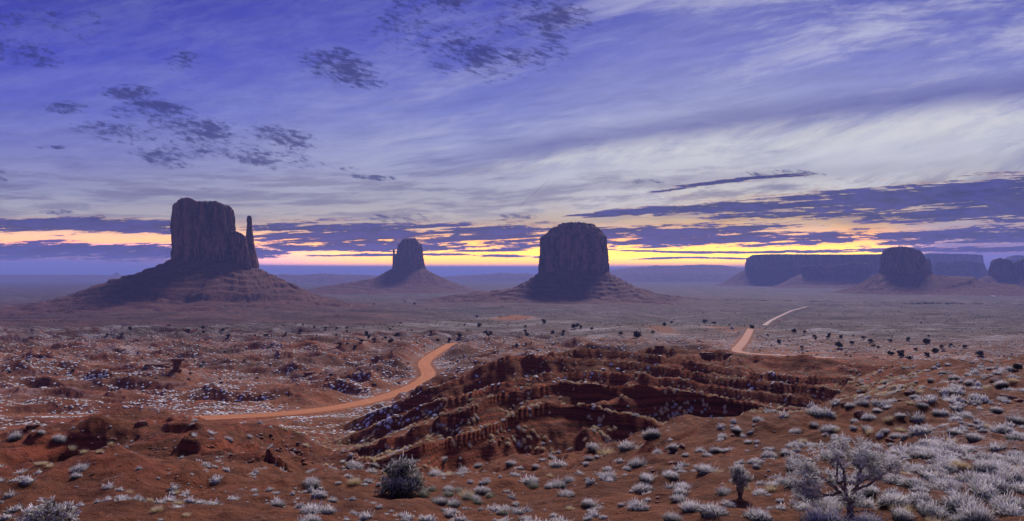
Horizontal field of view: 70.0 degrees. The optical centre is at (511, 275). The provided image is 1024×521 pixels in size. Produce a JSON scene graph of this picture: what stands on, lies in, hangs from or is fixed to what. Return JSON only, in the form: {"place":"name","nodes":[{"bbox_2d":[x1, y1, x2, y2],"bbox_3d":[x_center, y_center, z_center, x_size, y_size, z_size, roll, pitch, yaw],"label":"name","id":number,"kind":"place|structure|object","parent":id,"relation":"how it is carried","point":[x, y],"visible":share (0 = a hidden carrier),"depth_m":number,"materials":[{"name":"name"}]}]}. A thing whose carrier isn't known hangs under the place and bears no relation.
{"place":"outdoors","nodes":[
{"label":"outdoors","id":0,"kind":"place"},
{"bbox_2d":[0,274,124,280],"bbox_3d":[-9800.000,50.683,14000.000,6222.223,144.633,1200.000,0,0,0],"label":"hills","id":1,"kind":"structure","parent":0,"point":[26,277],"depth_m":13701.01,"materials":[{"name":"stone"}]},
{"bbox_2d":[188,343,456,420],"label":"dirt road","id":2,"kind":"structure","parent":0,"point":[427,371],"depth_m":281.59,"materials":[{"name":"soil"}]},
{"bbox_2d":[275,273,377,282],"bbox_3d":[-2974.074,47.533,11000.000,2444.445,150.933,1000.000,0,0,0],"label":"hills","id":3,"kind":"structure","parent":0,"point":[324,278],"depth_m":10747.77,"materials":[{"name":"stone"}]},
{"bbox_2d":[441,273,534,280],"bbox_3d":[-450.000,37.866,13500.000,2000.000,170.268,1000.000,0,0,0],"label":"hills","id":4,"kind":"structure","parent":0,"point":[505,277],"depth_m":13245.36,"materials":[{"name":"stone"}]},
{"bbox_2d":[0,276,1023,520],"bbox_3d":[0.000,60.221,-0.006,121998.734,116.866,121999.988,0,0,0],"label":"desert ground","id":5,"kind":"structure","parent":0,"point":[568,426],"depth_m":182.21,"materials":[{"name":"soil"}]},
{"bbox_2d":[8,428,22,440],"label":"frosted brush","id":6,"kind":"object","parent":5,"relation":"on","point":[16,436],"visible":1,"depth_m":63.47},
{"bbox_2d":[14,495,81,520],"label":"frosted bush","id":7,"kind":"object","parent":5,"relation":"on","point":[44,514],"visible":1,"depth_m":17.96,"materials":[{"name":"grey plant"}]},
{"bbox_2d":[51,433,66,443],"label":"frosted brush","id":8,"kind":"object","parent":5,"relation":"on","point":[60,439],"visible":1,"depth_m":63.54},
{"bbox_2d":[70,461,89,474],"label":"frosted brush","id":9,"kind":"object","parent":5,"relation":"on","point":[78,468],"visible":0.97,"depth_m":32.24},
{"bbox_2d":[144,362,170,369],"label":"rock outcrop","id":10,"kind":"object","parent":5,"relation":"on","point":[160,365],"visible":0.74,"depth_m":368.98,"materials":[{"name":"red stone"}]},
{"bbox_2d":[170,358,184,371],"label":"rock outcrop","id":11,"kind":"object","parent":5,"relation":"on","point":[177,362],"visible":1,"depth_m":345.12,"materials":[{"name":"red stone"}]},
{"bbox_2d":[0,197,370,313],"bbox_3d":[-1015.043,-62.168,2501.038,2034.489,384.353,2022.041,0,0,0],"label":"sandstone butte","id":12,"kind":"object","parent":5,"relation":"on","point":[211,265],"visible":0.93,"depth_m":2299.77,"materials":[{"name":"stone"}]},
{"bbox_2d":[291,496,331,513],"bbox_3d":[-6.183,7.328,22.929,1.139,0.492,1.035,7,5,21],"label":"frosted sagebrush","id":13,"kind":"object","parent":5,"relation":"on","point":[313,509],"visible":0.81,"depth_m":22.87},
{"bbox_2d":[302,475,321,488],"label":"frosted brush","id":14,"kind":"object","parent":5,"relation":"on","point":[309,482],"visible":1,"depth_m":29.55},
{"bbox_2d":[304,512,322,520],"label":"frosted sagebrush","id":15,"kind":"object","parent":5,"relation":"on","point":[313,518],"visible":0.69,"depth_m":20.58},
{"bbox_2d":[346,476,361,485],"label":"bunchgrass","id":16,"kind":"object","parent":5,"relation":"on","point":[352,481],"visible":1,"depth_m":30.93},
{"bbox_2d":[344,457,365,469],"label":"frosted sagebrush","id":17,"kind":"object","parent":5,"relation":"on","point":[353,464],"visible":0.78,"depth_m":71.61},
{"bbox_2d":[307,238,489,294],"bbox_3d":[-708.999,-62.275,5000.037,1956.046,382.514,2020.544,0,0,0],"label":"sandstone butte","id":18,"kind":"object","parent":5,"relation":"on","point":[408,273],"visible":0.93,"depth_m":4753.34,"materials":[{"name":"stone"}]},
{"bbox_2d":[373,450,432,498],"bbox_3d":[-4.369,8.040,29.421,2.174,1.904,1.797,0,0,22],"label":"juniper bush","id":19,"kind":"object","parent":5,"relation":"on","point":[406,483],"visible":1,"depth_m":29.32,"materials":[{"name":"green plant"}]},
{"bbox_2d":[433,496,448,504],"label":"frosted sagebrush","id":20,"kind":"object","parent":5,"relation":"on","point":[440,500],"visible":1,"depth_m":26.23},
{"bbox_2d":[446,495,464,507],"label":"frosted sagebrush","id":21,"kind":"object","parent":5,"relation":"on","point":[452,503],"visible":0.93,"depth_m":26.30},
{"bbox_2d":[472,485,490,494],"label":"frosted sagebrush","id":22,"kind":"object","parent":5,"relation":"on","point":[482,489],"visible":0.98,"depth_m":29.63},
{"bbox_2d":[0,355,1023,520],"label":"sagebrush scrub","id":23,"kind":"object","parent":5,"relation":"on","point":[915,431],"visible":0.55,"depth_m":31.15,"materials":[{"name":"plant"}]},
{"bbox_2d":[0,331,1023,450],"bbox_3d":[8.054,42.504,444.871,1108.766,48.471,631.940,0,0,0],"label":"rimed scrub","id":24,"kind":"object","parent":5,"relation":"on","point":[389,421],"visible":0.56,"depth_m":322.24,"materials":[{"name":"plant"}]},
{"bbox_2d":[0,304,1023,385],"bbox_3d":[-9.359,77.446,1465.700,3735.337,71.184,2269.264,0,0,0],"label":"dark scrub","id":25,"kind":"object","parent":5,"relation":"on","point":[146,367],"visible":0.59,"depth_m":731.71,"materials":[{"name":"plant"}]},
{"bbox_2d":[520,471,539,485],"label":"frosted sagebrush","id":26,"kind":"object","parent":5,"relation":"on","point":[526,479],"visible":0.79,"depth_m":32.74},
{"bbox_2d":[545,475,567,488],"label":"frosted sagebrush","id":27,"kind":"object","parent":5,"relation":"on","point":[558,483],"visible":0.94,"depth_m":31.86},
{"bbox_2d":[546,456,568,467],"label":"frosted sagebrush","id":28,"kind":"object","parent":5,"relation":"on","point":[558,464],"visible":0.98,"depth_m":54.56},
{"bbox_2d":[423,222,701,305],"bbox_3d":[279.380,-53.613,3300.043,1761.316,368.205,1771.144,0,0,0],"label":"sandstone butte","id":29,"kind":"object","parent":5,"relation":"on","point":[573,266],"visible":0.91,"depth_m":3130.82,"materials":[{"name":"stone"}]},
{"bbox_2d":[555,488,575,497],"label":"frosted sagebrush","id":30,"kind":"object","parent":5,"relation":"on","point":[564,493],"visible":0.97,"depth_m":29.36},
{"bbox_2d":[237,348,924,474],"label":"yellow grass tufts","id":31,"kind":"object","parent":5,"relation":"on","point":[600,420],"visible":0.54,"depth_m":122.73,"materials":[{"name":"plant"}]},
{"bbox_2d":[247,349,919,473],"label":"frosted ridge tufts","id":32,"kind":"object","parent":5,"relation":"on","point":[350,455],"visible":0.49,"depth_m":121.81,"materials":[{"name":"plant"}]},
{"bbox_2d":[579,496,597,507],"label":"frosted sagebrush","id":33,"kind":"object","parent":5,"relation":"on","point":[587,503],"visible":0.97,"depth_m":27.01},
{"bbox_2d":[585,442,600,452],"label":"frosted sagebrush","id":34,"kind":"object","parent":5,"relation":"on","point":[591,447],"visible":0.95,"depth_m":59.70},
{"bbox_2d":[596,444,614,456],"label":"bunchgrass","id":35,"kind":"object","parent":5,"relation":"on","point":[604,453],"visible":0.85,"depth_m":56.82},
{"bbox_2d":[597,468,621,481],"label":"frosted sagebrush","id":36,"kind":"object","parent":5,"relation":"on","point":[603,475],"visible":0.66,"depth_m":32.33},
{"bbox_2d":[616,439,638,451],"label":"frosted sagebrush","id":37,"kind":"object","parent":5,"relation":"on","point":[626,446],"visible":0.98,"depth_m":48.78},
{"bbox_2d":[626,456,648,467],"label":"frosted sagebrush","id":38,"kind":"object","parent":5,"relation":"on","point":[635,463],"visible":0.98,"depth_m":36.19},
{"bbox_2d":[627,498,650,511],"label":"frosted sagebrush","id":39,"kind":"object","parent":5,"relation":"on","point":[638,506],"visible":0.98,"depth_m":22.12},
{"bbox_2d":[631,482,654,493],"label":"frosted sagebrush","id":40,"kind":"object","parent":5,"relation":"on","point":[641,489],"visible":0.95,"depth_m":28.59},
{"bbox_2d":[637,471,657,481],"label":"frosted sagebrush","id":41,"kind":"object","parent":5,"relation":"on","point":[644,475],"visible":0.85,"depth_m":30.40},
{"bbox_2d":[641,427,661,439],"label":"frosted brush","id":42,"kind":"object","parent":5,"relation":"on","point":[647,435],"visible":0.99,"depth_m":46.80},
{"bbox_2d":[660,510,682,520],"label":"frosted sagebrush","id":43,"kind":"object","parent":5,"relation":"on","point":[670,517],"visible":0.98,"depth_m":19.83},
{"bbox_2d":[660,470,684,479],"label":"frosted sagebrush","id":44,"kind":"object","parent":5,"relation":"on","point":[674,476],"visible":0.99,"depth_m":30.30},
{"bbox_2d":[667,492,687,502],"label":"frosted sagebrush","id":45,"kind":"object","parent":5,"relation":"on","point":[676,499],"visible":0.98,"depth_m":22.82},
{"bbox_2d":[672,485,690,495],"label":"frosted sagebrush","id":46,"kind":"object","parent":5,"relation":"on","point":[679,491],"visible":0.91,"depth_m":23.75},
{"bbox_2d":[678,497,701,512],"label":"frosted sagebrush","id":47,"kind":"object","parent":5,"relation":"on","point":[689,506],"visible":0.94,"depth_m":20.31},
{"bbox_2d":[692,462,719,474],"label":"frosted sagebrush","id":48,"kind":"object","parent":5,"relation":"on","point":[702,469],"visible":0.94,"depth_m":29.90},
{"bbox_2d":[699,352,714,357],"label":"rock outcrop","id":49,"kind":"object","parent":5,"relation":"on","point":[706,354],"visible":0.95,"depth_m":260.86,"materials":[{"name":"red stone"}]},
{"bbox_2d":[697,501,729,519],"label":"frosted sagebrush","id":50,"kind":"object","parent":5,"relation":"on","point":[709,511],"visible":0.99,"depth_m":19.27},
{"bbox_2d":[715,484,730,494],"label":"frosted sagebrush","id":51,"kind":"object","parent":5,"relation":"on","point":[722,491],"visible":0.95,"depth_m":22.75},
{"bbox_2d":[720,499,736,506],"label":"frosted sagebrush","id":52,"kind":"object","parent":5,"relation":"on","point":[729,503],"visible":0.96,"depth_m":20.57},
{"bbox_2d":[729,462,754,496],"bbox_3d":[6.702,6.033,21.409,0.706,1.076,0.656,0,0,-40],"label":"juniper tree","id":53,"kind":"object","parent":5,"relation":"on","point":[739,471],"visible":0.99,"depth_m":21.38,"materials":[{"name":"grey plant"}]},
{"bbox_2d":[737,503,773,520],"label":"frosted sagebrush","id":54,"kind":"object","parent":5,"relation":"on","point":[755,515],"visible":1,"depth_m":18.91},
{"bbox_2d":[747,458,765,464],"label":"frosted sagebrush","id":55,"kind":"object","parent":5,"relation":"on","point":[757,461],"visible":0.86,"depth_m":30.32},
{"bbox_2d":[751,486,768,495],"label":"frosted sagebrush","id":56,"kind":"object","parent":5,"relation":"on","point":[759,492],"visible":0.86,"depth_m":22.16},
{"bbox_2d":[760,449,778,458],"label":"frosted sagebrush","id":57,"kind":"object","parent":5,"relation":"on","point":[766,454],"visible":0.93,"depth_m":35.50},
{"bbox_2d":[761,483,778,491],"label":"bunchgrass","id":58,"kind":"object","parent":5,"relation":"on","point":[771,488],"visible":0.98,"depth_m":22.64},
{"bbox_2d":[779,472,807,488],"bbox_3d":[8.789,6.426,22.817,0.826,0.627,0.882,0,0,-10],"label":"frosted sagebrush","id":59,"kind":"object","parent":5,"relation":"on","point":[786,483],"visible":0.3,"depth_m":22.80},
{"bbox_2d":[710,254,880,286],"bbox_3d":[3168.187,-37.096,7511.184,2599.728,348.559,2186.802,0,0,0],"label":"flat mesa","id":60,"kind":"structure","parent":5,"relation":"on","point":[764,270],"depth_m":7226.05,"materials":[{"name":"stone"}]},
{"bbox_2d":[792,501,810,510],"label":"frosted sagebrush","id":61,"kind":"object","parent":5,"relation":"on","point":[801,507],"visible":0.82,"depth_m":19.79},
{"bbox_2d":[805,403,828,416],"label":"frosted brush","id":62,"kind":"object","parent":5,"relation":"on","point":[816,412],"visible":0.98,"depth_m":45.59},
{"bbox_2d":[771,262,873,288],"bbox_3d":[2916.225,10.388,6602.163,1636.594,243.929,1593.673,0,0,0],"label":"flat mesa","id":63,"kind":"structure","parent":5,"relation":"on","point":[847,275],"depth_m":6344.29,"materials":[{"name":"stone"}]},
{"bbox_2d":[798,493,855,520],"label":"frosted brush","id":64,"kind":"object","parent":5,"relation":"on","point":[817,514],"visible":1,"depth_m":18.55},
{"bbox_2d":[810,496,845,508],"bbox_3d":[8.608,6.198,19.862,1.008,0.518,1.089,0,0,4],"label":"frosted sagebrush","id":65,"kind":"object","parent":5,"relation":"on","point":[826,500],"visible":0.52,"depth_m":19.78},
{"bbox_2d":[816,424,840,432],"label":"frosted sagebrush","id":66,"kind":"object","parent":5,"relation":"on","point":[825,428],"visible":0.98,"depth_m":41.88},
{"bbox_2d":[783,431,907,519],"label":"frosted juniper tree","id":67,"kind":"object","parent":5,"relation":"on","point":[858,458],"visible":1,"depth_m":18.93,"materials":[{"name":"grey plant"}]},
{"bbox_2d":[842,492,881,510],"bbox_3d":[9.414,6.116,19.744,1.026,0.601,0.904,11,8,34],"label":"frosted sagebrush","id":68,"kind":"object","parent":5,"relation":"on","point":[867,503],"visible":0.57,"depth_m":19.61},
{"bbox_2d":[852,509,881,520],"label":"frosted brush","id":69,"kind":"object","parent":5,"relation":"on","point":[865,517],"visible":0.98,"depth_m":18.46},
{"bbox_2d":[860,412,876,420],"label":"frosted sagebrush","id":70,"kind":"object","parent":5,"relation":"on","point":[866,416],"visible":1,"depth_m":43.53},
{"bbox_2d":[861,484,882,496],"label":"frosted sagebrush","id":71,"kind":"object","parent":5,"relation":"on","point":[869,491],"visible":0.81,"depth_m":20.98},
{"bbox_2d":[881,469,905,483],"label":"frosted brush","id":72,"kind":"object","parent":5,"relation":"on","point":[889,479],"visible":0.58,"depth_m":21.75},
{"bbox_2d":[875,488,913,509],"bbox_3d":[10.338,6.045,19.766,1.074,0.512,1.024,-1,9,21],"label":"frosted sagebrush","id":73,"kind":"object","parent":5,"relation":"on","point":[894,499],"visible":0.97,"depth_m":19.70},
{"bbox_2d":[885,446,912,456],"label":"frosted sagebrush","id":74,"kind":"object","parent":5,"relation":"on","point":[899,452],"visible":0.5,"depth_m":28.42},
{"bbox_2d":[887,500,915,512],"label":"bunchgrass","id":75,"kind":"object","parent":5,"relation":"on","point":[909,507],"visible":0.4,"depth_m":19.33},
{"bbox_2d":[889,504,917,520],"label":"frosted sagebrush","id":76,"kind":"object","parent":5,"relation":"on","point":[899,514],"visible":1,"depth_m":18.62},
{"bbox_2d":[898,475,933,489],"bbox_3d":[11.579,5.949,20.967,0.871,0.473,0.896,0,0,-28],"label":"frosted brush","id":77,"kind":"object","parent":5,"relation":"on","point":[912,482],"visible":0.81,"depth_m":20.89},
{"bbox_2d":[910,484,930,492],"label":"frosted sagebrush","id":78,"kind":"object","parent":5,"relation":"on","point":[917,488],"visible":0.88,"depth_m":20.36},
{"bbox_2d":[904,489,939,507],"bbox_3d":[10.954,5.934,19.705,0.765,0.480,0.975,-6,3,-9],"label":"frosted sagebrush","id":79,"kind":"object","parent":5,"relation":"on","point":[915,497],"visible":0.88,"depth_m":19.59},
{"bbox_2d":[916,450,931,459],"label":"frosted sagebrush","id":80,"kind":"object","parent":5,"relation":"on","point":[923,455],"visible":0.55,"depth_m":27.70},
{"bbox_2d":[831,246,1023,295],"bbox_3d":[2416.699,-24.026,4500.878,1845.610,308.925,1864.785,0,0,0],"label":"sandstone butte","id":81,"kind":"object","parent":5,"relation":"on","point":[904,270],"visible":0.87,"depth_m":4272.82,"materials":[{"name":"stone"}]},
{"bbox_2d":[913,494,953,519],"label":"frosted brush","id":82,"kind":"object","parent":5,"relation":"on","point":[927,509],"visible":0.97,"depth_m":18.63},
{"bbox_2d":[923,512,949,520],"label":"bunchgrass","id":83,"kind":"object","parent":5,"relation":"on","point":[930,518],"visible":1,"depth_m":18.32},
{"bbox_2d":[927,446,955,458],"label":"frosted sagebrush","id":84,"kind":"object","parent":5,"relation":"on","point":[932,454],"visible":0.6,"depth_m":27.20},
{"bbox_2d":[924,432,967,454],"bbox_3d":[17.586,6.860,29.600,1.698,1.176,1.648,0,0,38],"label":"frosted brush","id":85,"kind":"object","parent":5,"relation":"on","point":[942,445],"visible":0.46,"depth_m":29.52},
{"bbox_2d":[930,459,962,473],"bbox_3d":[14.452,6.322,24.401,1.011,0.637,0.985,-4,4,18],"label":"frosted brush","id":86,"kind":"object","parent":5,"relation":"on","point":[949,467],"visible":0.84,"depth_m":24.28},
{"bbox_2d":[932,452,961,460],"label":"frosted sagebrush","id":87,"kind":"object","parent":5,"relation":"on","point":[944,457],"visible":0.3,"depth_m":26.02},
{"bbox_2d":[927,475,967,491],"bbox_3d":[12.604,6.025,21.276,1.207,0.700,1.587,-5,-5,20],"label":"frosted brush","id":88,"kind":"object","parent":5,"relation":"on","point":[942,483],"visible":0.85,"depth_m":21.17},
{"bbox_2d":[944,427,963,434],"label":"frosted sagebrush","id":89,"kind":"object","parent":5,"relation":"on","point":[954,432],"visible":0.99,"depth_m":35.84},
{"bbox_2d":[924,253,987,273],"bbox_3d":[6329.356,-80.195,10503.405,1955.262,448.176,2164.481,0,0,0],"label":"flat mesa","id":90,"kind":"structure","parent":5,"relation":"on","point":[939,257],"depth_m":10007.78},
{"bbox_2d":[948,459,969,468],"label":"bunchgrass","id":91,"kind":"object","parent":5,"relation":"on","point":[959,464],"visible":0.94,"depth_m":24.34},
{"bbox_2d":[932,260,986,278],"bbox_3d":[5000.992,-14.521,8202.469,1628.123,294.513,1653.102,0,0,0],"label":"flat mesa","id":92,"kind":"structure","parent":5,"relation":"on","point":[969,268],"depth_m":7953.02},
{"bbox_2d":[935,479,985,514],"bbox_3d":[11.674,5.773,19.063,1.136,0.930,1.311,5,-1,42],"label":"frosted brush","id":93,"kind":"object","parent":5,"relation":"on","point":[954,502],"visible":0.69,"depth_m":18.91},
{"bbox_2d":[952,466,981,482],"bbox_3d":[14.385,6.333,22.916,1.107,0.584,1.128,0,0,-22],"label":"frosted brush","id":94,"kind":"object","parent":5,"relation":"on","point":[961,477],"visible":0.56,"depth_m":22.91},
{"bbox_2d":[957,442,977,451],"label":"frosted sagebrush","id":95,"kind":"object","parent":5,"relation":"on","point":[973,449],"visible":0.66,"depth_m":29.59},
{"bbox_2d":[963,432,985,442],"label":"frosted sagebrush","id":96,"kind":"object","parent":5,"relation":"on","point":[973,437],"visible":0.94,"depth_m":34.55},
{"bbox_2d":[951,495,999,520],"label":"frosted brush","id":97,"kind":"object","parent":5,"relation":"on","point":[978,513],"visible":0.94,"depth_m":18.10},
{"bbox_2d":[973,450,995,459],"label":"frosted sagebrush","id":98,"kind":"object","parent":5,"relation":"on","point":[983,455],"visible":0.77,"depth_m":27.35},
{"bbox_2d":[967,480,1002,500],"bbox_3d":[13.214,5.963,20.416,0.941,0.576,0.997,-2,1,-5],"label":"frosted sagebrush","id":99,"kind":"object","parent":5,"relation":"on","point":[983,491],"visible":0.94,"depth_m":20.29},
{"bbox_2d":[967,456,1012,477],"bbox_3d":[15.710,6.214,24.016,1.377,0.749,1.166,4,6,4],"label":"frosted brush","id":100,"kind":"object","parent":5,"relation":"on","point":[980,467],"visible":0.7,"depth_m":23.91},
{"bbox_2d":[963,468,1018,493],"bbox_3d":[13.848,5.924,21.132,1.566,0.869,1.297,-5,-2,-8],"label":"frosted brush","id":101,"kind":"object","parent":5,"relation":"on","point":[1002,483],"visible":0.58,"depth_m":21.05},
{"bbox_2d":[978,258,1014,283],"bbox_3d":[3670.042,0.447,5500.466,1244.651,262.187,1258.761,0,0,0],"label":"sandstone butte","id":102,"kind":"object","parent":5,"relation":"on","point":[1000,270],"visible":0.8,"depth_m":5410.82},
{"bbox_2d":[988,406,1005,413],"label":"frosted sagebrush","id":103,"kind":"object","parent":5,"relation":"on","point":[997,410],"visible":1,"depth_m":42.16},
{"bbox_2d":[986,419,1015,434],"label":"frosted brush","id":104,"kind":"object","parent":5,"relation":"on","point":[1002,429],"visible":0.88,"depth_m":35.92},
{"bbox_2d":[993,380,1008,387],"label":"frosted sagebrush","id":105,"kind":"object","parent":5,"relation":"on","point":[999,384],"visible":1,"depth_m":63.09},
{"bbox_2d":[983,489,1023,510],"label":"frosted brush","id":106,"kind":"object","parent":5,"relation":"on","point":[1001,499],"visible":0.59,"depth_m":18.93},
{"bbox_2d":[989,460,1023,485],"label":"frosted brush","id":107,"kind":"object","parent":5,"relation":"on","point":[1014,476],"visible":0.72,"depth_m":22.83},
{"bbox_2d":[990,497,1023,515],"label":"frosted sagebrush","id":108,"kind":"object","parent":5,"relation":"on","point":[1007,509],"visible":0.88,"depth_m":18.25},
{"bbox_2d":[998,450,1023,464],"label":"frosted brush","id":109,"kind":"object","parent":5,"relation":"on","point":[1014,458],"visible":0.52,"depth_m":26.26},
{"bbox_2d":[1003,412,1023,425],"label":"frosted sagebrush","id":110,"kind":"object","parent":5,"relation":"on","point":[1016,419],"visible":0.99,"depth_m":39.74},
{"bbox_2d":[1004,429,1023,440],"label":"frosted brush","id":111,"kind":"object","parent":5,"relation":"on","point":[1018,437],"visible":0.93,"depth_m":34.35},
{"bbox_2d":[1010,481,1023,493],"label":"frosted sagebrush","id":112,"kind":"object","parent":5,"relation":"on","point":[1020,488],"visible":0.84,"depth_m":21.07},
{"bbox_2d":[1013,259,1023,286],"bbox_3d":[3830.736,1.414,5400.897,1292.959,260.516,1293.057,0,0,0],"label":"sandstone butte","id":113,"kind":"object","parent":5,"relation":"on","point":[1018,280],"visible":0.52,"depth_m":5344.32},
{"bbox_2d":[0,0,1023,275],"label":"sky","id":114,"kind":"structure","parent":0,"point":[688,132],"materials":[{"name":"blue"}]},
{"bbox_2d":[613,271,738,281],"bbox_3d":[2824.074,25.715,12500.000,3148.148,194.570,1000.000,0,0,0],"label":"hills","id":115,"kind":"structure","parent":0,"point":[676,276],"depth_m":12228.33,"materials":[{"name":"stone"}]},
{"bbox_2d":[609,264,744,273],"bbox_3d":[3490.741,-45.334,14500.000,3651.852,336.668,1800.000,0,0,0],"label":"hills","id":116,"kind":"structure","parent":0,"point":[709,268],"depth_m":14245.07,"materials":[{"name":"stone"}]},
{"bbox_2d":[731,328,835,358],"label":"dirt road","id":117,"kind":"structure","parent":0,"point":[740,345],"depth_m":534.15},
{"bbox_2d":[1005,255,1023,261],"bbox_3d":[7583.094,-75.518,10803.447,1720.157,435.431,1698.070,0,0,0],"label":"flat mesa","id":118,"kind":"structure","parent":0,"point":[1014,258],"depth_m":10677.54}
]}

